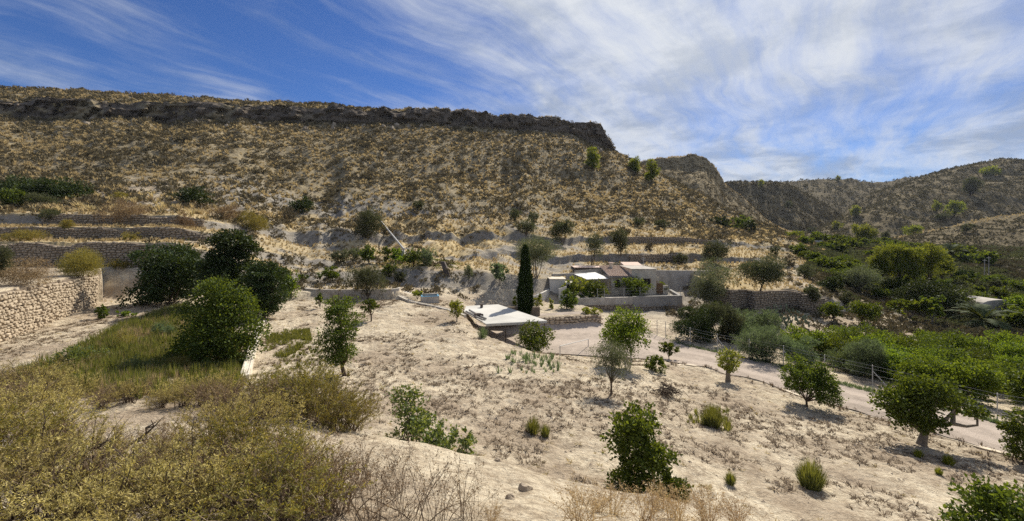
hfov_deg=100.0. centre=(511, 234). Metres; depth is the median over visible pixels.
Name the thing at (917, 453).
grass clump
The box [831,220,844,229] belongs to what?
hill tree
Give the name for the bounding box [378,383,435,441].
bush
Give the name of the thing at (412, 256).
shrub
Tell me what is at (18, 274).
scrub bush
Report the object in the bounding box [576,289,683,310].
retaining wall
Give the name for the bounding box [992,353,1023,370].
orchard tree
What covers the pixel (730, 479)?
grass clump
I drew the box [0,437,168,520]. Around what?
wiry bush
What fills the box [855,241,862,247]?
orchard tree
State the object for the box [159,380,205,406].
wiry bush
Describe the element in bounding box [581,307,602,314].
trailing plant
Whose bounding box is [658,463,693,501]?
bush
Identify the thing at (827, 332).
orchard tree
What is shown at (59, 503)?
wiry bush
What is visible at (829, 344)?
orchard tree
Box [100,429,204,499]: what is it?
wiry bush
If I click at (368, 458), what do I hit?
wiry bush
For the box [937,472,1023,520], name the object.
bush
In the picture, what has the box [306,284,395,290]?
bed straw
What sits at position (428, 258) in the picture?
shrub
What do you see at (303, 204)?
shrub
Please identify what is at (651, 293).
wire fence
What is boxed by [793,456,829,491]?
grass clump
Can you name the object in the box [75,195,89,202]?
shrub
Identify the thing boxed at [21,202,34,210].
shrub
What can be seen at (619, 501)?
wiry bush
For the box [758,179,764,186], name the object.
hill tree
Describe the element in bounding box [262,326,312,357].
green grass
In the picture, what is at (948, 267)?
pine tree
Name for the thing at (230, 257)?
carob tree
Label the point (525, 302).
cypress tree
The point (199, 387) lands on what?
wiry bush
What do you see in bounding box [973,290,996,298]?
orchard tree
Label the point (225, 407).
wiry bush
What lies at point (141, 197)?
shrub
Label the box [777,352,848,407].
citrus tree
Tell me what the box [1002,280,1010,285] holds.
orchard tree
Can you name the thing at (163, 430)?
wiry bush
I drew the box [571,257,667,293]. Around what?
house
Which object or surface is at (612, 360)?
olive tree
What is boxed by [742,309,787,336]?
shrub
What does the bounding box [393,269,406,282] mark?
shrub
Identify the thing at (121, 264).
scrub bush
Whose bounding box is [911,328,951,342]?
orchard tree
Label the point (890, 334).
orchard tree
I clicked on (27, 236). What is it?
scrub bush
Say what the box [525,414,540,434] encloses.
grass clump
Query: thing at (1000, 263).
valley scrub
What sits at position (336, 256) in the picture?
shrub
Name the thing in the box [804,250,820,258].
orchard tree
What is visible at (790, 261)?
bush
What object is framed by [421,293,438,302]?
water tank
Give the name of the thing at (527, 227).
olive tree
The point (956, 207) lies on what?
hill tree
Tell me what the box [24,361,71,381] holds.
scrub bush
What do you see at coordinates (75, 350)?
weed clump
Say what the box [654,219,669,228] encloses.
olive tree
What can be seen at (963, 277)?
orchard tree
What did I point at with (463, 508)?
wiry bush
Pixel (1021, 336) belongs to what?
orchard tree
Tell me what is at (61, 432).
wiry bush
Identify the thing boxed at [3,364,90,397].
wiry bush
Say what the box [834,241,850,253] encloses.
orchard tree
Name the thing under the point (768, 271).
olive tree
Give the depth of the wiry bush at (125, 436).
5.80 m
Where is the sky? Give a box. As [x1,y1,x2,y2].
[0,0,1023,182]
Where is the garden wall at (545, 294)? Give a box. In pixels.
[533,289,548,305]
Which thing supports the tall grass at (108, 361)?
on the ground at (924, 486)
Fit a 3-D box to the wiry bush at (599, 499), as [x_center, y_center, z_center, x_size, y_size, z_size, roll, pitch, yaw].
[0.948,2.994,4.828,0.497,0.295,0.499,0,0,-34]
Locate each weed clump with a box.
[43,343,109,366]
[110,328,139,344]
[116,355,158,368]
[151,320,180,335]
[165,355,195,368]
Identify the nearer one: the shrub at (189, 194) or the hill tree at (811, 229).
the shrub at (189, 194)
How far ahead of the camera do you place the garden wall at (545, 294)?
54.58 m
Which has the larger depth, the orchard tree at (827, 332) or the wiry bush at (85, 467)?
the orchard tree at (827, 332)
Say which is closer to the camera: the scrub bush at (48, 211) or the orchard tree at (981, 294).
the scrub bush at (48, 211)
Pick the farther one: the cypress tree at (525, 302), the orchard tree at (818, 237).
the orchard tree at (818, 237)
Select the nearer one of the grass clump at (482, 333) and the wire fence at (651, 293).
the grass clump at (482, 333)
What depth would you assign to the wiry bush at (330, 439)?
5.14 m
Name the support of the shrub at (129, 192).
on the ground at (924, 486)
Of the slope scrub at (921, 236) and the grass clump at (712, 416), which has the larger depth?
the slope scrub at (921, 236)
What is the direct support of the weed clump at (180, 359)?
on the ground at (924, 486)
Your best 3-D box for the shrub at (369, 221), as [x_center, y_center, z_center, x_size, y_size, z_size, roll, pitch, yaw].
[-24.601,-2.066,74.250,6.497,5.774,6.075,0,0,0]
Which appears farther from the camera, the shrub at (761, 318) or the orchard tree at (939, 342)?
the shrub at (761, 318)
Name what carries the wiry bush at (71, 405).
on the ground at (924, 486)
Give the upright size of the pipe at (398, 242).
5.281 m
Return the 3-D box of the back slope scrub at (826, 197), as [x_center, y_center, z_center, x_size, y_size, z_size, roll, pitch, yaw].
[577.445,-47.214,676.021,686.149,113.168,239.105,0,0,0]
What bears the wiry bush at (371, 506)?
on the ground at (924, 486)
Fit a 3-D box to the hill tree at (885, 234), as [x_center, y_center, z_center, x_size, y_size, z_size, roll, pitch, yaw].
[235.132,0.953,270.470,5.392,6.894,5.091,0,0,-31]
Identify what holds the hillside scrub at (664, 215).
on the ground at (924, 486)
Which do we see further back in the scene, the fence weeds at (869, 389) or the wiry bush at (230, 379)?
the fence weeds at (869, 389)
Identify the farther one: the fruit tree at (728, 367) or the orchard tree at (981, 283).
the orchard tree at (981, 283)
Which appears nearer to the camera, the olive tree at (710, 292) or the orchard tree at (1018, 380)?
the orchard tree at (1018, 380)
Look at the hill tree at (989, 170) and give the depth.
480.07 m
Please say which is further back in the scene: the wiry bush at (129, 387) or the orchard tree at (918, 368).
the orchard tree at (918, 368)
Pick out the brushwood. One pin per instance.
(667, 391)
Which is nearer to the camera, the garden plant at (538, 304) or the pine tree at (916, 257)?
the garden plant at (538, 304)
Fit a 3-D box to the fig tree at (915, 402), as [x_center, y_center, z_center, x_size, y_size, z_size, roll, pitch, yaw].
[17.859,7.561,18.547,4.912,3.375,2.734,0,0,0]
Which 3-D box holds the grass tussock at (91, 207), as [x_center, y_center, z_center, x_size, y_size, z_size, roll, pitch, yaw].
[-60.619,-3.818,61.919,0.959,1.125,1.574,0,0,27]
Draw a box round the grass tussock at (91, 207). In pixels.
[84,204,98,210]
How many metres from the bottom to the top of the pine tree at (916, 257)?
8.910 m
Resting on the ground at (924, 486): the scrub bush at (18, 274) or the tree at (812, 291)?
the tree at (812, 291)
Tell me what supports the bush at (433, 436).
on the ground at (924, 486)
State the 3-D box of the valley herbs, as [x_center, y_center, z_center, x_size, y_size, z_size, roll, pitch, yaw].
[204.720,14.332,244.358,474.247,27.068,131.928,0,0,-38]
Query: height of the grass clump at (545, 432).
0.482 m
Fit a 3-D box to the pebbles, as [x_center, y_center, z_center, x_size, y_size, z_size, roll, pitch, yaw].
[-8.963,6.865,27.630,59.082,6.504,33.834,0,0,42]
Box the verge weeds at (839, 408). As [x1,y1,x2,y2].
[668,361,1018,459]
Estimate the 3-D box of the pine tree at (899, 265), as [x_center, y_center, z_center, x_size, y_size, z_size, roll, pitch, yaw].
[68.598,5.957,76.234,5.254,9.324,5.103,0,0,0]
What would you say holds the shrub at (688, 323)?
on the ground at (924, 486)
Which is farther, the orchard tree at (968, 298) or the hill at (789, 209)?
the hill at (789, 209)
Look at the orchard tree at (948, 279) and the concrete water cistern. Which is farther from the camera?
the orchard tree at (948, 279)
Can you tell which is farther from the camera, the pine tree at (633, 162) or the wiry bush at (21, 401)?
the pine tree at (633, 162)
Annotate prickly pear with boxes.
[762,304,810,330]
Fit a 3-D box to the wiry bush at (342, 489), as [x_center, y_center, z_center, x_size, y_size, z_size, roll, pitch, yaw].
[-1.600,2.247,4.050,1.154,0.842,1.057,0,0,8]
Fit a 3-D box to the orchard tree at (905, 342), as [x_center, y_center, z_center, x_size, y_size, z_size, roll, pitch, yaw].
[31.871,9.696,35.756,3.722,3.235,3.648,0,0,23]
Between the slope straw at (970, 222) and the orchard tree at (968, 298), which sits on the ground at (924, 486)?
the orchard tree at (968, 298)
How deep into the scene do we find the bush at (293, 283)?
46.24 m
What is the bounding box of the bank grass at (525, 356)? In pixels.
[495,350,561,372]
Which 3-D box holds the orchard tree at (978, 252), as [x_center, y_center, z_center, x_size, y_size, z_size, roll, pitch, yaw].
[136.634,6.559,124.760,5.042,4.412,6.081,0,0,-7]
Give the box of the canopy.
[574,272,608,293]
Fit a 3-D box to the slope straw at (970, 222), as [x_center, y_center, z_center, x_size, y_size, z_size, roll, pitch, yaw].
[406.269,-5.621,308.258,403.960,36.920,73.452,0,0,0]
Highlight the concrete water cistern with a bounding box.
[967,295,1007,312]
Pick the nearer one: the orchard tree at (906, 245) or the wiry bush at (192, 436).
the wiry bush at (192, 436)
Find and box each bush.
[0,227,52,240]
[0,243,15,276]
[0,254,59,286]
[0,351,86,392]
[0,361,34,396]
[0,361,41,386]
[0,363,26,375]
[0,372,93,425]
[0,373,62,406]
[0,378,55,431]
[0,385,108,478]
[0,406,109,483]
[0,432,110,520]
[0,434,154,520]
[0,436,211,520]
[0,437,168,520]
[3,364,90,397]
[4,383,116,434]
[6,409,110,460]
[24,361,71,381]
[26,377,101,407]
[28,413,157,485]
[35,208,66,221]
[53,245,108,276]
[56,218,74,229]
[57,365,108,394]
[64,433,267,520]
[70,246,105,270]
[82,383,127,409]
[86,381,124,402]
[88,437,206,517]
[89,425,135,454]
[93,195,155,222]
[93,373,156,403]
[94,304,109,319]
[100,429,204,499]
[107,258,132,268]
[108,190,127,197]
[112,407,272,483]
[114,416,200,460]
[114,432,314,520]
[115,310,137,316]
[119,374,160,396]
[121,231,141,240]
[133,437,266,510]
[139,386,180,409]
[141,400,327,485]
[145,378,186,404]
[157,390,255,444]
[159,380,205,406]
[162,275,272,368]
[165,369,234,397]
[165,420,377,520]
[171,207,196,227]
[176,376,228,408]
[180,377,266,415]
[191,368,259,405]
[201,382,309,437]
[206,203,243,218]
[213,421,330,499]
[219,362,306,410]
[228,429,365,520]
[229,374,297,418]
[234,210,270,231]
[239,358,345,419]
[249,417,353,478]
[249,444,375,520]
[263,367,389,433]
[280,206,297,223]
[280,391,350,422]
[284,269,300,299]
[300,419,408,519]
[302,418,351,481]
[309,390,382,434]
[309,431,449,520]
[336,432,389,489]
[348,431,457,520]
[356,444,425,497]
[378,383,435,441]
[381,441,490,520]
[409,411,459,450]
[439,453,514,520]
[448,426,478,455]
[466,497,514,520]
[513,320,556,351]
[543,470,623,520]
[573,477,642,519]
[581,485,614,513]
[598,472,692,520]
[599,399,682,496]
[641,479,713,520]
[641,485,692,509]
[643,355,668,373]
[644,240,655,250]
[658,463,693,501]
[669,481,760,520]
[702,488,773,520]
[708,215,730,226]
[728,215,754,228]
[746,219,756,232]
[785,254,796,266]
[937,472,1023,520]
[995,406,1023,464]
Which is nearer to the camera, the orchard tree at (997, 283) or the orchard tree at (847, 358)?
the orchard tree at (847, 358)
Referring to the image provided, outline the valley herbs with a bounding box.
[799,236,1023,330]
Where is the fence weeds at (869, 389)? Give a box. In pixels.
[666,335,1023,427]
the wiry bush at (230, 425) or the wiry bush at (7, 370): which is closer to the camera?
the wiry bush at (230, 425)
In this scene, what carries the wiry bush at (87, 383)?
on the ground at (924, 486)
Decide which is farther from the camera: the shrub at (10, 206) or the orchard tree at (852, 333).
the shrub at (10, 206)
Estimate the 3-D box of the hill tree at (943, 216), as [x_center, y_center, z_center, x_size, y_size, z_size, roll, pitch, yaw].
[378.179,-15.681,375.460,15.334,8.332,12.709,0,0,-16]
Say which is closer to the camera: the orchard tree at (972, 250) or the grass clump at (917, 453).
the grass clump at (917, 453)
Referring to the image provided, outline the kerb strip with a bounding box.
[677,364,1018,458]
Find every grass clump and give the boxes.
[478,324,487,338]
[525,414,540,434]
[539,424,550,437]
[697,402,724,428]
[723,471,736,485]
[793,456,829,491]
[912,448,925,457]
[934,467,943,475]
[941,453,956,465]
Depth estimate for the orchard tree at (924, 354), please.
29.89 m
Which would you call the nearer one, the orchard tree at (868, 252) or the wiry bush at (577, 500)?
the wiry bush at (577, 500)
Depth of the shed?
57.20 m
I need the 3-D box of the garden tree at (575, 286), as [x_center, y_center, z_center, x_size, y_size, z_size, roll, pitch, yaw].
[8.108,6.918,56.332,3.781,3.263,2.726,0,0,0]
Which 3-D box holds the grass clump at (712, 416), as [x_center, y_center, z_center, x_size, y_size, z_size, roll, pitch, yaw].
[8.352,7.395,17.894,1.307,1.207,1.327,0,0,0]
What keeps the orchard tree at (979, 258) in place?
on the ground at (924, 486)
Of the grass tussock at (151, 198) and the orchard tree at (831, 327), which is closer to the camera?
the orchard tree at (831, 327)
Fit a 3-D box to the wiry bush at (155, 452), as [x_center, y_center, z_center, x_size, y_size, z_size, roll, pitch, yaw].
[-3.675,2.402,4.390,0.958,0.650,1.113,0,0,12]
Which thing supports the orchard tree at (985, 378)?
on the ground at (924, 486)
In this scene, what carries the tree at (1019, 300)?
on the ground at (924, 486)
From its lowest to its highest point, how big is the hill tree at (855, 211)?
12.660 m
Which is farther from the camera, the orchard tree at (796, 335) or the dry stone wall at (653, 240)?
the dry stone wall at (653, 240)
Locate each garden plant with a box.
[512,296,516,306]
[533,293,542,306]
[549,298,553,308]
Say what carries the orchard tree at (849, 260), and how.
on the ground at (924, 486)
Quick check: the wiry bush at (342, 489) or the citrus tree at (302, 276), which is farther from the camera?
the citrus tree at (302, 276)
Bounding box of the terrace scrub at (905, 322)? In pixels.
[1,206,1013,340]
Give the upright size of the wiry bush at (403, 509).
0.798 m
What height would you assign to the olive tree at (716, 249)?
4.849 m
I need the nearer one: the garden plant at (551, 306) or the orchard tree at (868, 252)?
the garden plant at (551, 306)
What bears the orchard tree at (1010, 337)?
on the ground at (924, 486)
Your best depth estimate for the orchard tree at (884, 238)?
208.97 m
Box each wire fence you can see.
[597,287,680,297]
[657,320,1020,422]
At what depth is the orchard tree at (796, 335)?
35.63 m
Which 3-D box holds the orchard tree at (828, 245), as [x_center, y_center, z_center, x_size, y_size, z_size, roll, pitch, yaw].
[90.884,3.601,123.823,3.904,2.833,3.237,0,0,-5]
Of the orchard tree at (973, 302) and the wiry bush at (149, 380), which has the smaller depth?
the wiry bush at (149, 380)
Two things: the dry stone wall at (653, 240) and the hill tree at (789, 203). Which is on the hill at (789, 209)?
the hill tree at (789, 203)
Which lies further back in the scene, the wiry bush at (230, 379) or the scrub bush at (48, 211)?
the scrub bush at (48, 211)
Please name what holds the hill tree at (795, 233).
on the ground at (924, 486)
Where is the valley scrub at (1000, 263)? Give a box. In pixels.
[797,237,1023,336]
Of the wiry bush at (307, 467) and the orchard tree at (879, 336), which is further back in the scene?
the orchard tree at (879, 336)
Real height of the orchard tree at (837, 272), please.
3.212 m
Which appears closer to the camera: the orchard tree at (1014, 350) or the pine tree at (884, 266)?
the orchard tree at (1014, 350)
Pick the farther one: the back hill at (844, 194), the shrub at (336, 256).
the back hill at (844, 194)
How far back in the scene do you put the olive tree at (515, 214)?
96.12 m
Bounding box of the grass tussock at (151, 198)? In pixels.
[146,195,156,201]
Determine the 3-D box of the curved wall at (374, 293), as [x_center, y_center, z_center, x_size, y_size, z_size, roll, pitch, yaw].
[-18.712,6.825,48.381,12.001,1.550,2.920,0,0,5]
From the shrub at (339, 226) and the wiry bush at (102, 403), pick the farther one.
the shrub at (339, 226)
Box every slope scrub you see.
[639,153,797,234]
[725,180,840,231]
[779,175,922,210]
[803,157,1023,237]
[890,215,1023,247]
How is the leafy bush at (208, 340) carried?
on the ground at (924, 486)
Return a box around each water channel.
[241,320,264,381]
[398,295,465,317]
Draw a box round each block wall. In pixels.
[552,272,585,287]
[656,270,706,289]
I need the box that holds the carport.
[464,304,546,342]
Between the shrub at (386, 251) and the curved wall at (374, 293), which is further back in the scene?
the shrub at (386, 251)
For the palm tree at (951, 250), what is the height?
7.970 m
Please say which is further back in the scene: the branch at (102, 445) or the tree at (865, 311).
the tree at (865, 311)
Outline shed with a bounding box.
[548,277,573,299]
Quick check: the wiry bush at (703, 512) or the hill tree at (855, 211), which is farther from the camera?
the hill tree at (855, 211)
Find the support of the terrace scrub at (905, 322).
on the ground at (924, 486)
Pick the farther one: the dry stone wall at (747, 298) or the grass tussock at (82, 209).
the grass tussock at (82, 209)
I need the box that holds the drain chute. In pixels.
[441,261,449,276]
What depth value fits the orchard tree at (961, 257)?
121.88 m
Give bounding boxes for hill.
[641,154,800,235]
[727,182,836,231]
[781,176,922,212]
[806,159,1023,237]
[897,214,1023,247]
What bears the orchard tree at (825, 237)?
on the ground at (924, 486)
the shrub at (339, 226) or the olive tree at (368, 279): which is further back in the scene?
the shrub at (339, 226)
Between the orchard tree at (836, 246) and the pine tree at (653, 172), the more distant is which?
the pine tree at (653, 172)
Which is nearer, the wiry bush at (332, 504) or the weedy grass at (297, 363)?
the wiry bush at (332, 504)
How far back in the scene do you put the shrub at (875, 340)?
32.34 m
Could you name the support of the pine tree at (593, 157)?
on the ground at (924, 486)
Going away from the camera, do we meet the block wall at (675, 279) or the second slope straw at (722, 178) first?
the block wall at (675, 279)
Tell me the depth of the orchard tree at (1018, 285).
76.98 m
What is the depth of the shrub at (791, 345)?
30.73 m
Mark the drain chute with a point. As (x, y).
(444, 264)
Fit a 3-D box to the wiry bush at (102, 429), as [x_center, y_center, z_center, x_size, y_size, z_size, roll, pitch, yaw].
[-4.890,2.486,4.979,1.259,0.720,1.119,0,0,27]
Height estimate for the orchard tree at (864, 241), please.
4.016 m
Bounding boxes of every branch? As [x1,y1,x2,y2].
[32,434,121,487]
[102,416,163,457]
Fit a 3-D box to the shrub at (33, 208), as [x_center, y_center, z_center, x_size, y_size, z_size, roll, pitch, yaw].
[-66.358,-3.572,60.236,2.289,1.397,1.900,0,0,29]
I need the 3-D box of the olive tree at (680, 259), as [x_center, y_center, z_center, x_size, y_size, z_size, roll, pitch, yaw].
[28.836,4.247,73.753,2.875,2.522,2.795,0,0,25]
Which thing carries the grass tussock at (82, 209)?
on the ground at (924, 486)
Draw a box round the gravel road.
[476,311,1021,456]
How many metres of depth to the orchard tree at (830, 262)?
82.73 m
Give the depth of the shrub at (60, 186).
70.31 m
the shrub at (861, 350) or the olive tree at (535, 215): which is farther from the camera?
the olive tree at (535, 215)
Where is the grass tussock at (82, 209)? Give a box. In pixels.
[77,206,88,212]
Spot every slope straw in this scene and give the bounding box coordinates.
[641,153,799,234]
[893,212,1023,237]
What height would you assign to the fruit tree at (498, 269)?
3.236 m
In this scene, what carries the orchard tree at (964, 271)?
on the ground at (924, 486)
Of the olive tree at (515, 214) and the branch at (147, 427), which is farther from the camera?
the olive tree at (515, 214)
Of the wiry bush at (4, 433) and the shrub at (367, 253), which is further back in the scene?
the shrub at (367, 253)
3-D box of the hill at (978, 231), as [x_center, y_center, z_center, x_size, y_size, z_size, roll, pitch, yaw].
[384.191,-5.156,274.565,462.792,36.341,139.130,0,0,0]
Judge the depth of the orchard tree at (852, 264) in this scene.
88.89 m
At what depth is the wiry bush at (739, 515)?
5.12 m
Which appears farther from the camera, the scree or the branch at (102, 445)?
the scree
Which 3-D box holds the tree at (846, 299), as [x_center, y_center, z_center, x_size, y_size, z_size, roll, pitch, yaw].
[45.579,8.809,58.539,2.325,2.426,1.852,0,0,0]
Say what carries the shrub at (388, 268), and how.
on the ground at (924, 486)
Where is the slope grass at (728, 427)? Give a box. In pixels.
[686,405,733,431]
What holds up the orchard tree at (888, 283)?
on the ground at (924, 486)
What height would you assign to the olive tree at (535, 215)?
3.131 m
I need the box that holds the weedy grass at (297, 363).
[270,341,340,393]
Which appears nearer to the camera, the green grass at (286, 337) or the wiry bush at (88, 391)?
the wiry bush at (88, 391)
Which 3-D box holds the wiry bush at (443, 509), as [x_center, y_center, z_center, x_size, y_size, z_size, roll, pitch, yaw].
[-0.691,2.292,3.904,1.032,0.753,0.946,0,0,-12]
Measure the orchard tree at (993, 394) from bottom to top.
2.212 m
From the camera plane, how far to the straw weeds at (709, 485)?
21.34 m
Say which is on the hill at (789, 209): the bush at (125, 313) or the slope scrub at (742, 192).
the slope scrub at (742, 192)
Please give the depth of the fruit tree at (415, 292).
46.89 m
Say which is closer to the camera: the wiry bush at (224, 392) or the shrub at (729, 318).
the wiry bush at (224, 392)
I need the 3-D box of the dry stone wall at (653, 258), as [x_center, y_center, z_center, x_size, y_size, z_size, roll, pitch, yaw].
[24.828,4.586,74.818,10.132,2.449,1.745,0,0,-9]
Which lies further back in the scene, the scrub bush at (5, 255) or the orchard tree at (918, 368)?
the scrub bush at (5, 255)
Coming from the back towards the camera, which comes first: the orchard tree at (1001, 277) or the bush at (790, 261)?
the orchard tree at (1001, 277)
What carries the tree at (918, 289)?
on the ground at (924, 486)
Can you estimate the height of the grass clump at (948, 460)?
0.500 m
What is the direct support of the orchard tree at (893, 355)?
on the ground at (924, 486)
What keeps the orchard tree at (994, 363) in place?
on the ground at (924, 486)
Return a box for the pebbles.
[9,301,1021,520]
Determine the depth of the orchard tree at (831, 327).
41.21 m
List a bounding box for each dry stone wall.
[0,227,209,240]
[0,241,182,267]
[0,274,98,342]
[40,213,204,228]
[524,314,602,327]
[625,236,711,245]
[629,254,682,263]
[715,288,827,312]
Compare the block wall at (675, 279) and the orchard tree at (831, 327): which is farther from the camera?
the block wall at (675, 279)
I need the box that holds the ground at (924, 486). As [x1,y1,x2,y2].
[0,88,1023,520]
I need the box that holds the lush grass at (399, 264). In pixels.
[375,252,462,270]
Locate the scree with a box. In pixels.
[15,116,606,153]
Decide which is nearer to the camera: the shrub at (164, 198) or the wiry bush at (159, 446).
the wiry bush at (159, 446)
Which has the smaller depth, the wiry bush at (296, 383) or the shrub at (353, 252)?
the wiry bush at (296, 383)
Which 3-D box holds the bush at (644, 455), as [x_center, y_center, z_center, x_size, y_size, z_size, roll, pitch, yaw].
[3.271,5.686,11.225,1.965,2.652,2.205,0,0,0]
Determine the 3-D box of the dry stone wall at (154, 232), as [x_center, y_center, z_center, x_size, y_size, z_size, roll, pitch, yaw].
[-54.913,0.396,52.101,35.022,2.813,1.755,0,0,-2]
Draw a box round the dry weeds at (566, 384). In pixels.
[0,299,1023,520]
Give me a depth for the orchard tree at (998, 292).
70.86 m
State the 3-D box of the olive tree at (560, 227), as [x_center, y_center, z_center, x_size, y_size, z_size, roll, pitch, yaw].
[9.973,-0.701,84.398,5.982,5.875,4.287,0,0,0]
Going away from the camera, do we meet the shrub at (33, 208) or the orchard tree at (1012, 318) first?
the orchard tree at (1012, 318)
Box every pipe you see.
[380,220,404,249]
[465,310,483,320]
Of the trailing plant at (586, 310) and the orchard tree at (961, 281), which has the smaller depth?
the trailing plant at (586, 310)
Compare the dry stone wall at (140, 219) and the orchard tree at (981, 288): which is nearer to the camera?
the dry stone wall at (140, 219)
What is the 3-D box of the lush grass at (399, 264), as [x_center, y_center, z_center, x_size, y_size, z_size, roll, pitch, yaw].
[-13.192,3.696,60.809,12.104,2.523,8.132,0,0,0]
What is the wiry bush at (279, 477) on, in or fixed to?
on the ground at (924, 486)
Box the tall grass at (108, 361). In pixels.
[0,303,245,400]
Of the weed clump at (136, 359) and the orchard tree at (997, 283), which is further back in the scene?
the orchard tree at (997, 283)
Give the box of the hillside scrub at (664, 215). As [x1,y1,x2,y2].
[0,85,831,251]
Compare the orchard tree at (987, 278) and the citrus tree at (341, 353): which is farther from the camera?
the orchard tree at (987, 278)
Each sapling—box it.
[314,292,323,308]
[463,263,473,283]
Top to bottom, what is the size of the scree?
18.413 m
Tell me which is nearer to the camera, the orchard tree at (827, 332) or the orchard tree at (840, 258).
the orchard tree at (827, 332)
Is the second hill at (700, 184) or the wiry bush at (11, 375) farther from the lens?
the second hill at (700, 184)
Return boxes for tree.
[115,237,208,306]
[183,219,263,311]
[233,258,293,318]
[300,274,308,280]
[305,292,368,375]
[316,265,339,282]
[341,263,391,298]
[360,298,379,320]
[412,289,422,298]
[447,298,463,321]
[489,262,508,285]
[510,207,520,220]
[512,231,566,278]
[514,216,537,235]
[514,244,534,314]
[528,211,538,222]
[548,217,576,244]
[558,288,578,308]
[561,275,587,297]
[577,287,594,297]
[581,338,633,395]
[583,231,606,264]
[583,278,610,297]
[584,146,601,169]
[598,302,652,368]
[608,225,628,256]
[612,276,654,296]
[628,155,641,170]
[632,217,645,226]
[643,158,660,179]
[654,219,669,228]
[658,340,679,357]
[671,252,688,263]
[687,267,728,304]
[694,256,745,288]
[700,238,731,263]
[715,346,744,381]
[734,249,789,290]
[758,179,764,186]
[768,245,783,254]
[777,323,830,361]
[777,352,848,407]
[785,201,792,207]
[786,230,805,235]
[789,242,807,254]
[793,265,815,278]
[797,235,814,243]
[797,250,809,257]
[803,284,821,302]
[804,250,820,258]
[807,226,815,232]
[812,232,822,240]
[813,327,839,351]
[813,333,857,364]
[815,255,845,269]
[817,240,839,250]
[817,301,844,319]
[819,243,833,248]
[819,275,845,292]
[821,233,830,240]
[822,268,857,283]
[825,324,855,339]
[827,337,895,375]
[829,320,889,342]
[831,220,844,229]
[833,254,850,260]
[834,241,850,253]
[836,258,860,267]
[837,263,884,290]
[838,292,854,304]
[843,238,855,246]
[844,300,883,323]
[845,261,868,270]
[847,332,905,352]
[849,204,861,215]
[851,223,878,239]
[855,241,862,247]
[858,237,867,244]
[863,249,876,255]
[865,241,898,280]
[866,370,994,446]
[867,329,895,341]
[870,287,891,298]
[870,342,913,380]
[874,277,909,290]
[876,332,920,351]
[877,236,890,240]
[881,231,889,237]
[885,273,968,315]
[886,299,935,320]
[886,354,964,390]
[888,243,912,277]
[890,341,943,356]
[897,241,911,247]
[901,344,952,374]
[902,224,923,235]
[903,245,927,281]
[910,334,926,347]
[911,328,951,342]
[913,343,973,365]
[915,294,946,321]
[916,240,949,281]
[917,335,959,356]
[919,327,983,355]
[924,353,1009,407]
[932,199,943,211]
[934,213,952,220]
[934,248,958,278]
[935,278,957,285]
[942,243,969,276]
[943,200,966,215]
[943,333,1006,359]
[944,299,1020,329]
[948,288,976,308]
[951,269,979,278]
[951,283,977,296]
[952,279,970,288]
[954,274,976,281]
[955,252,974,262]
[957,345,1002,362]
[958,299,979,316]
[959,246,978,253]
[960,176,984,196]
[961,223,976,232]
[967,280,988,287]
[968,283,985,291]
[969,249,986,259]
[970,357,1017,392]
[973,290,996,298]
[973,374,1009,398]
[974,251,998,264]
[978,274,1010,280]
[979,165,1002,175]
[981,274,1003,285]
[983,329,1023,353]
[987,278,1008,288]
[988,284,1018,299]
[991,329,1023,343]
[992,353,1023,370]
[993,337,1023,358]
[994,366,1023,398]
[995,359,1023,405]
[996,305,1023,326]
[1001,294,1023,311]
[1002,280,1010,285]
[1007,279,1023,293]
[1010,288,1023,293]
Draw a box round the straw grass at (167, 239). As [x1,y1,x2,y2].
[0,205,822,291]
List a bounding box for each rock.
[505,493,514,499]
[518,482,532,491]
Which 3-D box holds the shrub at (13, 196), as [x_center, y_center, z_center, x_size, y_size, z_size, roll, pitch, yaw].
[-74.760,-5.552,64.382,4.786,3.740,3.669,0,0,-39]
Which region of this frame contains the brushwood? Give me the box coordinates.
[651,381,688,399]
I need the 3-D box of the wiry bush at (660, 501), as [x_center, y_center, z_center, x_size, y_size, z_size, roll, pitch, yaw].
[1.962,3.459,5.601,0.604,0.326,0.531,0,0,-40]
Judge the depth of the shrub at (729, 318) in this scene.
38.59 m
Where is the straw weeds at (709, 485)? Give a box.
[0,299,1017,520]
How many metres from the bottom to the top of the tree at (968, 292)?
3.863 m
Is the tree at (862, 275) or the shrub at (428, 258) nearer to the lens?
the shrub at (428, 258)
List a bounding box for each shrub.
[0,171,48,200]
[0,185,31,207]
[0,205,12,211]
[17,192,62,203]
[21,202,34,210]
[22,175,97,197]
[29,204,44,212]
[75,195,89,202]
[126,189,136,195]
[137,195,150,202]
[159,194,174,200]
[169,185,216,203]
[207,211,223,219]
[287,195,315,212]
[328,248,348,263]
[329,223,341,228]
[343,247,359,260]
[353,206,387,238]
[358,243,379,262]
[381,246,391,261]
[381,261,396,276]
[390,247,402,259]
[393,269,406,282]
[394,255,407,261]
[398,247,425,265]
[412,200,424,209]
[418,246,437,265]
[667,305,718,343]
[695,300,746,340]
[718,307,755,344]
[730,323,790,362]
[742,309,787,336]
[773,334,821,365]
[821,337,890,376]
[864,336,909,376]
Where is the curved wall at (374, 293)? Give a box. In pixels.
[304,286,400,297]
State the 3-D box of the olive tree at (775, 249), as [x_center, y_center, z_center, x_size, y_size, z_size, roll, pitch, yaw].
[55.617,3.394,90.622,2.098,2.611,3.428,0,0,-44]
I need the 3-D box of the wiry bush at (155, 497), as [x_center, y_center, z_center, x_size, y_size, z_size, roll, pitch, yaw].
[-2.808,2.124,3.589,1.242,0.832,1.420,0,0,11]

